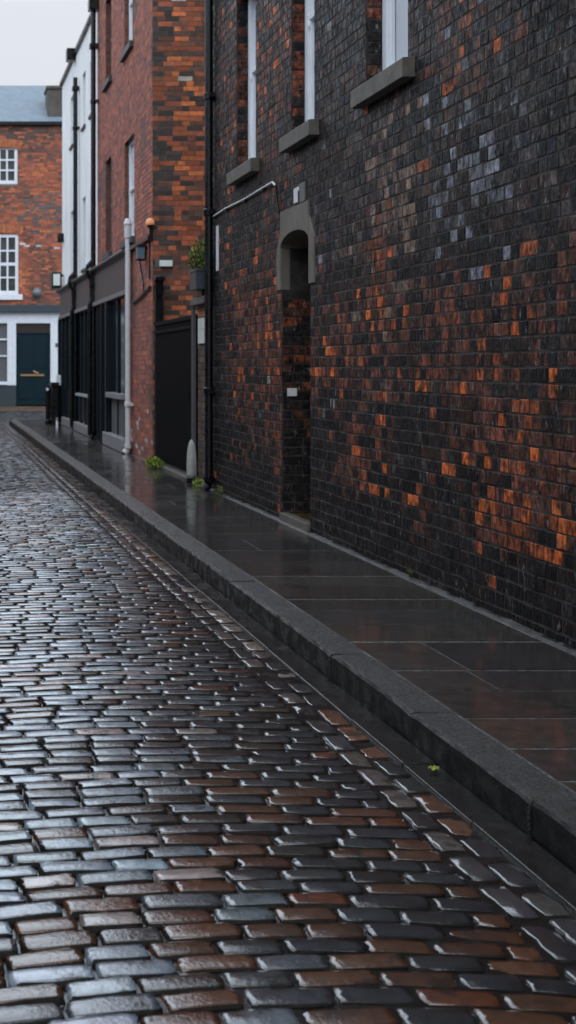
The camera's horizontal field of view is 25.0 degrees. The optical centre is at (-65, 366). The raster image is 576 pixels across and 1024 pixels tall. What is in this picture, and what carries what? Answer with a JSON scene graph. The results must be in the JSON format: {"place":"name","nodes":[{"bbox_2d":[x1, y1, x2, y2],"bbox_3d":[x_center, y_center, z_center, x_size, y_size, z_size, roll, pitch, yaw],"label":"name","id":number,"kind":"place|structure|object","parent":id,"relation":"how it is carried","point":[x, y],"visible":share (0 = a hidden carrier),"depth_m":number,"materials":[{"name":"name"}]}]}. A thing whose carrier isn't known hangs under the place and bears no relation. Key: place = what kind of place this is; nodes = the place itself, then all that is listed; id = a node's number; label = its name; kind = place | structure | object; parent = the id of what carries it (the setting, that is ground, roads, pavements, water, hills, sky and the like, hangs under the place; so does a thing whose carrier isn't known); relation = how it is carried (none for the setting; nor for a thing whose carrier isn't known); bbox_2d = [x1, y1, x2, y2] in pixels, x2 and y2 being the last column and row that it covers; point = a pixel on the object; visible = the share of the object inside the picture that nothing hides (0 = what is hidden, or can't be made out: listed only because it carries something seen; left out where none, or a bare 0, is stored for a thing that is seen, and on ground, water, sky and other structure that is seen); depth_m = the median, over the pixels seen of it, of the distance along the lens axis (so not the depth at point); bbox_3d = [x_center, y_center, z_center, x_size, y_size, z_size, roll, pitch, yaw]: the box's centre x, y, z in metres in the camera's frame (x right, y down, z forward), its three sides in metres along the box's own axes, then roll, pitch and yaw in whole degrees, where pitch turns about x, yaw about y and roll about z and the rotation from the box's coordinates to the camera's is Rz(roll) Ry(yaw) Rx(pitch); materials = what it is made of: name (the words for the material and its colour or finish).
{"place":"outdoors","nodes":[
{"label":"outdoors","id":0,"kind":"place"},
{"bbox_2d":[0,409,45,411],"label":"pavement","id":1,"kind":"structure","parent":0,"point":[42,410],"depth_m":42.30,"materials":[{"name":"grey stone"}]},
{"bbox_2d":[0,0,89,85],"label":"sky","id":2,"kind":"structure","parent":0,"point":[36,35],"materials":[{"name":"white"}]},
{"bbox_2d":[0,411,575,1023],"bbox_3d":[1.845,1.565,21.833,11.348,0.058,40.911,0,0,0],"label":"cobbled road","id":3,"kind":"structure","parent":0,"point":[46,963],"depth_m":3.99,"materials":[{"name":"stone"}]},
{"bbox_2d":[4,424,575,913],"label":"gutter","id":4,"kind":"object","parent":3,"relation":"on","point":[542,866],"visible":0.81,"depth_m":5.02,"materials":[{"name":"stone"}]},
{"bbox_2d":[428,765,439,770],"bbox_3d":[1.939,1.562,4.666,0.046,0.011,0.035,0,0,0],"label":"fallen leaf","id":5,"kind":"object","parent":4,"relation":"on","point":[436,767],"visible":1,"depth_m":4.66,"materials":[{"name":"green plant"}]},
{"bbox_2d":[17,420,575,793],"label":"pavement","id":6,"kind":"structure","parent":0,"point":[528,676],"depth_m":6.88,"materials":[{"name":"grey stone"}]},
{"bbox_2d":[45,387,50,423],"bbox_3d":[2.835,0.985,30.400,0.150,0.930,0.150,0,0,0],"label":"bollard","id":7,"kind":"object","parent":6,"relation":"on","point":[47,391],"visible":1,"depth_m":30.34,"materials":[{"name":"black metal"}]},
{"bbox_2d":[49,382,58,423],"bbox_3d":[2.980,0.925,30.285,0.200,1.050,0.630,0,0,0],"label":"street bin","id":8,"kind":"object","parent":6,"relation":"on","point":[54,401],"visible":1,"depth_m":30.00,"materials":[{"name":"black metal"}]},
{"bbox_2d":[145,456,164,467],"bbox_3d":[3.145,1.371,17.291,0.281,0.174,0.689,0,0,0],"label":"weed","id":9,"kind":"object","parent":6,"relation":"on","point":[154,461],"visible":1,"depth_m":17.14,"materials":[{"name":"green plant"}]},
{"bbox_2d":[159,462,197,478],"bbox_3d":[3.290,1.448,16.535,0.180,0.065,2.830,0,0,0],"label":"gate threshold","id":10,"kind":"object","parent":6,"relation":"on","point":[176,471],"visible":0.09,"depth_m":16.31,"materials":[{"name":"stone"}]},
{"bbox_2d":[153,277,197,475],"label":"gate","id":11,"kind":"structure","parent":10,"relation":"on","point":[175,386],"depth_m":16.50,"materials":[{"name":"black metal"}]},
{"bbox_2d":[185,440,196,482],"bbox_3d":[3.190,1.183,14.980,0.140,0.535,0.140,0,0,0],"label":"wall guard","id":12,"kind":"object","parent":6,"relation":"on","point":[191,466],"visible":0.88,"depth_m":14.93,"materials":[{"name":"grey stone"}]},
{"bbox_2d":[192,478,203,486],"bbox_3d":[3.176,1.401,14.497,0.158,0.113,0.344,0,0,0],"label":"weed","id":13,"kind":"object","parent":6,"relation":"on","point":[197,482],"visible":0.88,"depth_m":14.49,"materials":[{"name":"green plant"}]},
{"bbox_2d":[214,485,223,494],"bbox_3d":[3.213,1.398,13.604,0.096,0.118,0.344,0,0,0],"label":"weed","id":14,"kind":"object","parent":6,"relation":"on","point":[218,488],"visible":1,"depth_m":13.56,"materials":[{"name":"green plant"}]},
{"bbox_2d":[95,438,575,655],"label":"mortar fillet","id":15,"kind":"structure","parent":6,"relation":"on","point":[529,631],"depth_m":7.82,"materials":[{"name":"grey concrete"}]},
{"bbox_2d":[406,567,413,577],"bbox_3d":[3.231,1.414,8.205,0.050,0.084,0.103,0,0,0],"label":"weed","id":16,"kind":"object","parent":15,"relation":"on","point":[408,571],"visible":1,"depth_m":8.19,"materials":[{"name":"green plant"}]},
{"bbox_3d":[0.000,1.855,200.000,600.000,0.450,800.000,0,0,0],"label":"ground","id":17,"kind":"structure","parent":0,"visible":0},
{"bbox_2d":[0,86,61,408],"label":"end house","id":18,"kind":"structure","parent":17,"relation":"on","point":[30,182],"depth_m":43.00,"materials":[{"name":"red brick"}]},
{"bbox_2d":[0,323,6,384],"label":"shop window","id":19,"kind":"structure","parent":18,"relation":"in","point":[3,326],"depth_m":43.10,"materials":[{"name":"white paint"}]},
{"bbox_2d":[0,148,17,183],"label":"window","id":20,"kind":"structure","parent":18,"relation":"in","point":[9,156],"depth_m":43.04,"materials":[{"name":"white paint"}]},
{"bbox_2d":[0,234,21,299],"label":"window","id":21,"kind":"structure","parent":18,"relation":"in","point":[8,242],"depth_m":43.10,"materials":[{"name":"white paint"}]},
{"bbox_2d":[16,323,49,404],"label":"door","id":22,"kind":"structure","parent":18,"relation":"in","point":[32,339],"depth_m":43.08,"materials":[{"name":"teal paint"}]},
{"bbox_2d":[32,288,41,298],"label":"alarm dome","id":23,"kind":"structure","parent":18,"relation":"attached to","point":[36,293],"depth_m":42.85,"materials":[{"name":"grey plastic"}]},
{"bbox_2d":[59,12,97,424],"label":"white building","id":24,"kind":"structure","parent":17,"relation":"on","point":[80,67],"depth_m":27.07,"materials":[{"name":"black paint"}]},
{"bbox_2d":[51,272,63,288],"bbox_3d":[3.105,-2.190,30.625,0.310,0.420,0.190,0,0,0],"label":"floodlight","id":25,"kind":"object","parent":24,"relation":"attached to","point":[56,280],"visible":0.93,"depth_m":30.55,"materials":[{"name":"black metal"}]},
{"bbox_2d":[57,233,63,242],"bbox_3d":[3.175,-3.285,30.650,0.166,0.230,0.300,0,0,0],"label":"wall box","id":26,"kind":"object","parent":24,"relation":"attached to","point":[60,237],"visible":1,"depth_m":30.60,"materials":[{"name":"black metal"}]},
{"bbox_2d":[66,48,74,61],"bbox_3d":[3.150,-7.280,28.075,0.200,0.280,0.250,0,0,0],"label":"eaves box","id":27,"kind":"object","parent":24,"relation":"attached to","point":[70,57],"visible":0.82,"depth_m":27.95,"materials":[{"name":"black metal"}]},
{"bbox_2d":[67,77,79,428],"bbox_3d":[3.124,-2.548,27.300,0.272,8.045,0.200,0,0,0],"label":"drainpipe","id":28,"kind":"object","parent":24,"relation":"attached to","point":[74,345],"visible":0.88,"depth_m":27.26,"materials":[{"name":"black metal"}]},
{"bbox_2d":[81,75,85,131],"bbox_3d":[3.300,-5.845,26.425,0.160,1.250,0.610,0,0,0],"label":"window","id":29,"kind":"structure","parent":24,"relation":"in","point":[83,127],"depth_m":26.65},
{"bbox_2d":[81,199,85,272],"bbox_3d":[3.300,-2.900,26.425,0.160,1.640,0.610,0,0,0],"label":"window","id":30,"kind":"structure","parent":24,"relation":"in","point":[83,270],"depth_m":26.65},
{"bbox_2d":[85,0,98,438],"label":"drainpipe","id":31,"kind":"object","parent":24,"relation":"attached to","point":[93,6],"visible":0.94,"depth_m":24.06,"materials":[{"name":"black metal"}]},
{"bbox_2d":[56,236,149,452],"bbox_3d":[3.165,-0.270,24.510,0.180,3.440,12.780,0,0,0],"label":"shopfront","id":32,"kind":"object","parent":24,"relation":"attached to","point":[109,290],"visible":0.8,"depth_m":22.72,"materials":[{"name":"grey paint"}]},
{"bbox_2d":[56,375,60,384],"bbox_3d":[3.150,0.350,30.400,0.200,0.260,0.100,0,0,0],"label":"door entry box","id":33,"kind":"object","parent":32,"relation":"attached to","point":[58,378],"visible":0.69,"depth_m":30.35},
{"bbox_2d":[95,307,96,437],"bbox_3d":[3.242,0.130,23.575,0.024,2.640,1.650,0,0,0],"label":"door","id":34,"kind":"structure","parent":32,"relation":"in","point":[96,307],"depth_m":24.15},
{"bbox_2d":[97,0,204,458],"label":"brick townhouse","id":35,"kind":"structure","parent":17,"relation":"on","point":[151,110],"depth_m":18.30,"materials":[{"name":"brick"}]},
{"bbox_2d":[101,162,111,260],"bbox_3d":[3.312,-2.975,22.685,0.245,1.890,0.970,0,0,0],"label":"window","id":36,"kind":"structure","parent":35,"relation":"in","point":[109,253],"depth_m":22.98,"materials":[{"name":"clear glass"}]},
{"bbox_2d":[101,0,111,92],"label":"window","id":37,"kind":"structure","parent":35,"relation":"in","point":[107,82],"depth_m":22.97,"materials":[{"name":"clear glass"}]},
{"bbox_2d":[119,0,133,62],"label":"window","id":38,"kind":"structure","parent":35,"relation":"in","point":[129,46],"depth_m":20.65,"materials":[{"name":"white paint"}]},
{"bbox_2d":[119,137,134,249],"bbox_3d":[3.312,-2.950,20.245,0.245,1.840,1.250,0,0,0],"label":"window","id":39,"kind":"structure","parent":35,"relation":"in","point":[131,144],"depth_m":20.67,"materials":[{"name":"white paint"}]},
{"bbox_2d":[122,218,132,453],"bbox_3d":[3.172,-0.489,19.880,0.176,3.922,0.175,0,0,0],"label":"drainpipe","id":40,"kind":"object","parent":35,"relation":"attached to","point":[128,404],"visible":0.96,"depth_m":19.84,"materials":[{"name":"grey metal"}]},
{"bbox_2d":[135,245,146,260],"bbox_3d":[3.174,-1.752,18.560,0.168,0.235,0.160,0,0,0],"label":"wall lantern","id":41,"kind":"object","parent":35,"relation":"attached to","point":[140,251],"depth_m":18.50,"materials":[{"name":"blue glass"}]},
{"bbox_2d":[132,240,150,303],"bbox_3d":[3.232,-1.520,18.910,0.044,1.000,1.584,0,0,0],"label":"cable","id":42,"kind":"object","parent":35,"relation":"attached to","point":[141,295],"visible":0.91,"depth_m":18.74,"materials":[{"name":"black rubber"}]},
{"bbox_2d":[145,218,154,240],"bbox_3d":[3.220,-2.062,18.061,0.138,0.345,0.159,0,0,0],"label":"beacon","id":43,"kind":"object","parent":35,"relation":"attached to","point":[150,223],"visible":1,"depth_m":18.02,"materials":[{"name":"orange plastic"}]},
{"bbox_2d":[155,259,172,267],"bbox_3d":[3.435,-1.545,18.038,0.270,0.130,0.056,0,0,0],"label":"bulkhead light","id":44,"kind":"object","parent":35,"relation":"attached to","point":[163,263],"visible":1,"depth_m":18.02,"materials":[{"name":"white plastic"}]},
{"bbox_2d":[190,296,204,482],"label":"brick pillar","id":45,"kind":"structure","parent":17,"relation":"on","point":[199,302],"depth_m":14.72,"materials":[{"name":"brick"}]},
{"bbox_2d":[189,268,204,296],"bbox_3d":[3.355,-1.003,14.436,0.546,0.326,0.368,0,0,0],"label":"planter box","id":46,"kind":"object","parent":45,"relation":"on","point":[197,279],"visible":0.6,"depth_m":14.29,"materials":[{"name":"grey metal"}]},
{"bbox_2d":[187,237,204,269],"bbox_3d":[3.295,-1.310,14.437,0.576,0.584,0.416,0,0,0],"label":"shrub","id":47,"kind":"object","parent":46,"relation":"in","point":[199,263],"visible":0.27,"depth_m":14.40,"materials":[{"name":"green plant"}]},
{"bbox_2d":[198,318,204,343],"bbox_3d":[3.245,-0.435,14.670,0.018,0.310,0.340,0,0,0],"label":"wall notice","id":48,"kind":"object","parent":45,"relation":"attached to","point":[201,330],"depth_m":14.63,"materials":[{"name":"white plastic"}]},
{"bbox_2d":[9,420,575,873],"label":"kerb","id":49,"kind":"structure","parent":17,"relation":"on","point":[531,802],"depth_m":5.37,"materials":[{"name":"stone"}]},
{"bbox_2d":[211,0,575,648],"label":"brick building","id":50,"kind":"structure","parent":17,"relation":"on","point":[394,298],"depth_m":8.28,"materials":[{"name":"brick"}]},
{"bbox_2d":[200,0,215,490],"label":"drainpipe","id":51,"kind":"object","parent":50,"relation":"attached to","point":[209,213],"visible":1,"depth_m":14.01,"materials":[{"name":"black metal"}]},
{"bbox_2d":[216,226,218,270],"bbox_3d":[3.247,-1.360,13.840,0.018,0.520,0.080,0,0,0],"label":"cable cover","id":52,"kind":"object","parent":50,"relation":"attached to","point":[217,248],"visible":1,"depth_m":13.80,"materials":[{"name":"grey paint"}]},
{"bbox_2d":[227,0,258,185],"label":"window","id":53,"kind":"structure","parent":50,"relation":"in","point":[249,167],"depth_m":12.90,"materials":[{"name":"white paint"}]},
{"bbox_2d":[212,181,279,216],"bbox_3d":[3.235,-1.622,12.659,0.050,0.352,2.682,0,0,0],"label":"conduit","id":54,"kind":"object","parent":50,"relation":"attached to","point":[262,188],"visible":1,"depth_m":11.94,"materials":[{"name":"grey metal"}]},
{"bbox_2d":[287,388,296,395],"bbox_3d":[3.350,0.242,11.290,0.090,0.075,0.008,0,0,0],"label":"notice card","id":55,"kind":"object","parent":50,"relation":"attached to","point":[291,391],"visible":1,"depth_m":11.29,"materials":[{"name":"white paper"}]},
{"bbox_2d":[279,0,318,152],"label":"window","id":56,"kind":"structure","parent":50,"relation":"in","point":[309,129],"depth_m":10.87,"materials":[{"name":"white paint"}]},
{"bbox_2d":[294,181,305,203],"bbox_3d":[3.247,-1.542,10.720,0.018,0.175,0.320,0,0,0],"label":"alarm box","id":57,"kind":"object","parent":50,"relation":"on","point":[300,193],"visible":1,"depth_m":10.68,"materials":[{"name":"grey paint"}]},
{"bbox_2d":[351,0,414,108],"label":"window","id":58,"kind":"structure","parent":50,"relation":"in","point":[398,68],"depth_m":8.86,"materials":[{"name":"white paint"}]}
]}

